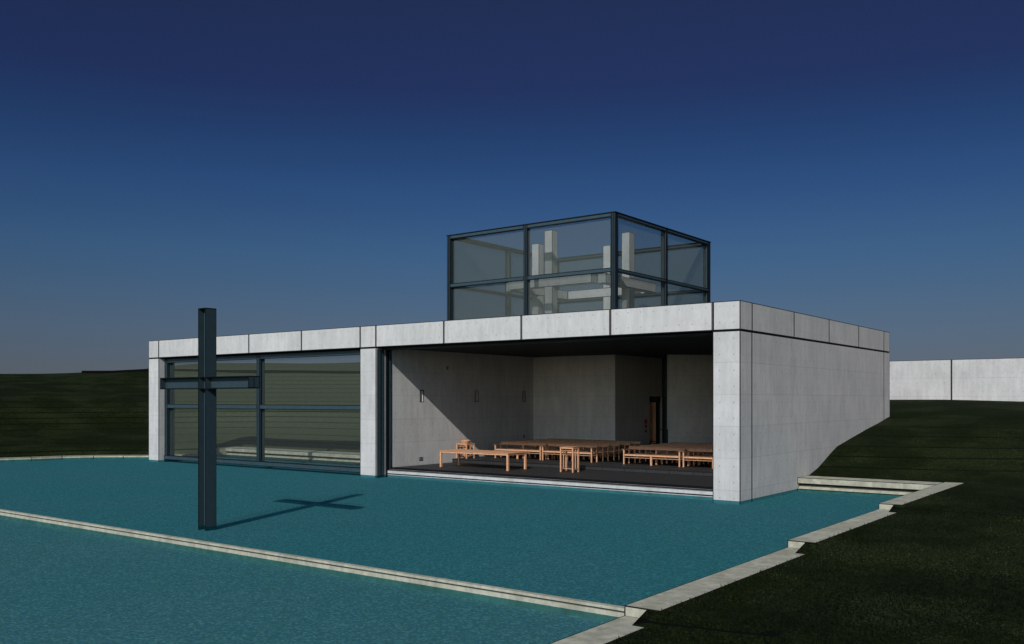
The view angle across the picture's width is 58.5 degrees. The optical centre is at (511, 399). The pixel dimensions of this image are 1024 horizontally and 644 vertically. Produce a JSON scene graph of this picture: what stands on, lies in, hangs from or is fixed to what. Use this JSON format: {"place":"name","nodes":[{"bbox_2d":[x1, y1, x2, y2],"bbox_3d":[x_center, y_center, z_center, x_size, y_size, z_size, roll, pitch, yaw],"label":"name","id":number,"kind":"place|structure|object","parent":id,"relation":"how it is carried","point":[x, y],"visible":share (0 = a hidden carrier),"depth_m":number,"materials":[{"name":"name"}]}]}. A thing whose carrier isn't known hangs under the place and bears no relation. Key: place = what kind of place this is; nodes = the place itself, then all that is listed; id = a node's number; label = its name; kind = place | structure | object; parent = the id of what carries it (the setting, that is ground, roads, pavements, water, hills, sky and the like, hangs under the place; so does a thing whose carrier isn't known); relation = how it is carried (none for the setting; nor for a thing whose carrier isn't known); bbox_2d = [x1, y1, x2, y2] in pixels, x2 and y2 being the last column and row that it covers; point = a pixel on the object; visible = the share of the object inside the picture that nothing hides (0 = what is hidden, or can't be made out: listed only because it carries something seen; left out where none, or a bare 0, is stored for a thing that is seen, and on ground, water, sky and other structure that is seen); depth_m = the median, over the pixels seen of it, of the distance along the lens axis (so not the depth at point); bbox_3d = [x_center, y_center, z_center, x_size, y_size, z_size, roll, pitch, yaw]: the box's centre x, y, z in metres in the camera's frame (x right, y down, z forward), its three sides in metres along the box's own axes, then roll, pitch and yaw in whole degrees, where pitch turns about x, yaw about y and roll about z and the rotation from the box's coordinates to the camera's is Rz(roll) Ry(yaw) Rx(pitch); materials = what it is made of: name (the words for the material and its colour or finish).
{"place":"outdoors","nodes":[
{"label":"outdoors","id":0,"kind":"place"},
{"bbox_2d":[0,515,618,643],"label":"pool water","id":1,"kind":"structure","parent":0,"point":[61,584],"depth_m":13.06,"materials":[{"name":"teal liquid"}]},
{"bbox_2d":[0,455,902,605],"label":"pool water","id":2,"kind":"structure","parent":0,"point":[618,548],"depth_m":21.80,"materials":[{"name":"teal liquid"}]},
{"bbox_2d":[0,362,1023,643],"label":"grass slope","id":3,"kind":"structure","parent":0,"point":[974,448],"depth_m":29.79,"materials":[{"name":"green plant"}]},
{"bbox_2d":[0,454,197,459],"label":"curved kerb","id":4,"kind":"structure","parent":3,"relation":"on","point":[48,457],"depth_m":44.73,"materials":[{"name":"concrete"}]},
{"bbox_2d":[197,447,228,454],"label":"coping","id":5,"kind":"object","parent":3,"relation":"on","point":[220,451],"visible":0.25,"depth_m":46.85,"materials":[{"name":"concrete"}]},
{"bbox_2d":[82,369,359,373],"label":"retaining edge","id":6,"kind":"object","parent":3,"relation":"on","point":[254,371],"visible":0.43,"depth_m":68.68,"materials":[{"name":"grey concrete"}]},
{"bbox_2d":[225,447,359,462],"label":"back coping","id":7,"kind":"object","parent":3,"relation":"on","point":[309,454],"visible":0.46,"depth_m":43.67,"materials":[{"name":"concrete"}]},
{"bbox_2d":[149,300,889,500],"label":"chapel","id":8,"kind":"structure","parent":3,"relation":"on","point":[764,400],"depth_m":33.83,"materials":[{"name":"concrete"}]},
{"bbox_2d":[164,350,359,472],"bbox_3d":[-10.883,0.449,38.994,13.485,4.715,0.313,0,0,37],"label":"window frame","id":9,"kind":"structure","parent":8,"relation":"in","point":[260,406],"depth_m":38.79,"materials":[{"name":"metal"}]},
{"bbox_2d":[456,443,474,458],"bbox_3d":[-1.917,2.113,37.805,0.560,0.625,0.540,0,0,37],"label":"font stand","id":10,"kind":"object","parent":8,"relation":"on","point":[468,444],"visible":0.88,"depth_m":37.75,"materials":[{"name":"brown wood"}]},
{"bbox_2d":[460,440,470,448],"bbox_3d":[-1.931,1.869,37.828,0.470,0.375,0.470,0,0,37],"label":"font bowl","id":11,"kind":"object","parent":10,"relation":"on","point":[465,441],"visible":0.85,"depth_m":37.67,"materials":[{"name":"brown wood"}]},
{"bbox_2d":[439,449,526,470],"bbox_3d":[-1.110,2.255,34.351,3.300,0.643,1.160,0,0,37],"label":"altar table","id":12,"kind":"object","parent":8,"relation":"on","point":[507,454],"visible":1,"depth_m":33.95,"materials":[{"name":"brown wood"}]},
{"bbox_2d":[493,441,546,459],"bbox_3d":[0.357,2.082,37.432,2.426,0.686,0.526,0,0,37],"label":"bench","id":13,"kind":"object","parent":8,"relation":"on","point":[540,444],"visible":0.82,"depth_m":37.37,"materials":[{"name":"brown wood"}]},
{"bbox_2d":[507,440,558,458],"bbox_3d":[0.865,2.082,38.105,2.426,0.686,0.526,0,0,37],"label":"bench","id":14,"kind":"object","parent":8,"relation":"on","point":[534,448],"visible":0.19,"depth_m":38.13,"materials":[{"name":"brown wood"}]},
{"bbox_2d":[519,440,570,457],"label":"bench","id":15,"kind":"object","parent":8,"relation":"on","point":[544,447],"visible":0.12,"depth_m":38.92,"materials":[{"name":"brown wood"}]},
{"bbox_2d":[530,439,580,456],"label":"bench","id":16,"kind":"object","parent":8,"relation":"on","point":[555,440],"visible":0.16,"depth_m":39.64,"materials":[{"name":"brown wood"}]},
{"bbox_2d":[560,446,578,472],"bbox_3d":[2.046,2.123,32.483,0.566,0.906,0.406,0,0,37],"label":"lectern","id":17,"kind":"object","parent":8,"relation":"on","point":[566,448],"visible":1,"depth_m":32.46,"materials":[{"name":"brown wood"}]},
{"bbox_2d":[548,438,591,454],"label":"bench","id":18,"kind":"object","parent":8,"relation":"on","point":[571,439],"visible":0.08,"depth_m":40.18,"materials":[{"name":"brown wood"}]},
{"bbox_2d":[542,443,598,462],"bbox_3d":[2.277,2.082,35.984,2.426,0.686,0.526,0,0,37],"label":"bench","id":19,"kind":"object","parent":8,"relation":"on","point":[591,446],"visible":0.92,"depth_m":35.99,"materials":[{"name":"brown wood"}]},
{"bbox_2d":[554,442,609,461],"bbox_3d":[2.785,2.082,36.657,2.426,0.686,0.526,0,0,37],"label":"bench","id":20,"kind":"object","parent":8,"relation":"on","point":[604,445],"visible":0.4,"depth_m":36.28,"materials":[{"name":"brown wood"}]},
{"bbox_2d":[569,441,619,459],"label":"bench","id":21,"kind":"object","parent":8,"relation":"on","point":[614,445],"visible":0.42,"depth_m":36.87,"materials":[{"name":"brown wood"}]},
{"bbox_2d":[579,441,630,458],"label":"bench","id":22,"kind":"object","parent":8,"relation":"on","point":[625,444],"visible":0.38,"depth_m":37.71,"materials":[{"name":"brown wood"}]},
{"bbox_2d":[587,440,640,456],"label":"bench","id":23,"kind":"object","parent":8,"relation":"on","point":[634,443],"visible":0.35,"depth_m":38.43,"materials":[{"name":"brown wood"}]},
{"bbox_2d":[623,446,685,466],"bbox_3d":[5.246,2.082,33.743,2.426,0.686,0.526,0,0,37],"label":"bench","id":24,"kind":"object","parent":8,"relation":"on","point":[656,455],"visible":0.94,"depth_m":33.81,"materials":[{"name":"brown wood"}]},
{"bbox_2d":[662,358,666,442],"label":"inner door","id":25,"kind":"structure","parent":8,"relation":"in","point":[664,360],"depth_m":42.88,"materials":[{"name":"metal"}]},
{"bbox_2d":[634,445,695,465],"bbox_3d":[5.754,2.082,34.416,2.426,0.686,0.526,0,0,37],"label":"bench","id":26,"kind":"object","parent":8,"relation":"on","point":[687,447],"visible":0.38,"depth_m":34.49,"materials":[{"name":"brown wood"}]},
{"bbox_2d":[645,444,705,463],"bbox_3d":[6.262,2.082,35.088,2.426,0.686,0.526,0,0,37],"label":"bench","id":27,"kind":"object","parent":8,"relation":"on","point":[676,452],"visible":0.19,"depth_m":35.15,"materials":[{"name":"brown wood"}]},
{"bbox_2d":[658,443,712,462],"bbox_3d":[6.770,2.082,35.761,2.426,0.686,0.526,0,0,37],"label":"bench","id":28,"kind":"object","parent":8,"relation":"on","point":[706,445],"visible":0.09,"depth_m":35.72,"materials":[{"name":"brown wood"}]},
{"bbox_2d":[665,442,712,459],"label":"bench","id":29,"kind":"object","parent":8,"relation":"on","point":[691,443],"visible":0.05,"depth_m":36.73,"materials":[{"name":"brown wood"}]},
{"bbox_2d":[681,448,712,468],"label":"bench","id":30,"kind":"object","parent":8,"relation":"on","point":[696,458],"visible":0.42,"depth_m":32.76,"materials":[{"name":"brown wood"}]},
{"bbox_2d":[693,447,712,465],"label":"bench","id":31,"kind":"object","parent":8,"relation":"on","point":[702,455],"visible":0.12,"depth_m":33.43,"materials":[{"name":"brown wood"}]},
{"bbox_2d":[703,446,712,464],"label":"bench","id":32,"kind":"object","parent":8,"relation":"on","point":[706,454],"visible":0.12,"depth_m":34.11,"materials":[{"name":"brown wood"}]},
{"bbox_2d":[446,211,710,455],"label":"glass tower","id":33,"kind":"structure","parent":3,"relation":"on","point":[604,397],"depth_m":41.40,"materials":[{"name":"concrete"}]},
{"bbox_2d":[506,243,566,313],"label":"concrete cross","id":34,"kind":"object","parent":33,"relation":"on","point":[537,295],"visible":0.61,"depth_m":47.65,"materials":[{"name":"grey concrete"}]},
{"bbox_2d":[508,230,596,313],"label":"concrete cross","id":35,"kind":"object","parent":33,"relation":"on","point":[550,286],"visible":0.59,"depth_m":43.87,"materials":[{"name":"grey concrete"}]},
{"bbox_2d":[568,245,651,309],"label":"concrete cross","id":36,"kind":"object","parent":33,"relation":"on","point":[604,292],"visible":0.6,"depth_m":48.27,"materials":[{"name":"grey concrete"}]},
{"bbox_2d":[598,232,655,307],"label":"concrete cross","id":37,"kind":"object","parent":33,"relation":"on","point":[629,285],"visible":0.74,"depth_m":44.40,"materials":[{"name":"grey concrete"}]},
{"bbox_2d":[650,402,655,442],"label":"door","id":38,"kind":"structure","parent":33,"relation":"in","point":[652,404],"depth_m":42.78,"materials":[{"name":"brown wood"}]},
{"bbox_2d":[550,482,962,643],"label":"stepped coping","id":39,"kind":"object","parent":3,"relation":"on","point":[609,631],"visible":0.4,"depth_m":14.02,"materials":[{"name":"concrete"}]},
{"bbox_2d":[603,493,1023,643],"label":"grass tufts","id":40,"kind":"object","parent":3,"relation":"on","point":[829,578],"visible":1,"depth_m":13.40,"materials":[{"name":"green plant"}]},
{"bbox_2d":[797,476,942,494],"bbox_3d":[11.030,2.805,28.230,4.109,0.663,1.055,0,0,37],"label":"back coping","id":41,"kind":"object","parent":3,"relation":"on","point":[881,486],"visible":0.53,"depth_m":27.95,"materials":[{"name":"concrete"}]},
{"bbox_2d":[890,358,1023,401],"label":"garden wall","id":42,"kind":"structure","parent":3,"relation":"on","point":[997,379],"depth_m":44.30,"materials":[{"name":"concrete"}]},
{"bbox_2d":[0,0,1023,373],"label":"sky","id":43,"kind":"structure","parent":0,"point":[271,166],"materials":[{"name":"blue"}]},
{"label":"upper pool bed","id":44,"kind":"structure","parent":0,"visible":0},
{"bbox_2d":[160,308,259,526],"bbox_3d":[-6.836,0.454,20.521,3.322,5.005,0.286,0,0,37],"label":"steel cross","id":45,"kind":"object","parent":44,"relation":"on","point":[207,382],"visible":0.88,"depth_m":20.49,"materials":[{"name":"grey metal"}]},
{"bbox_2d":[0,509,623,616],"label":"weir","id":46,"kind":"object","parent":44,"relation":"on","point":[561,602],"visible":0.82,"depth_m":15.26,"materials":[{"name":"concrete"}]}
]}

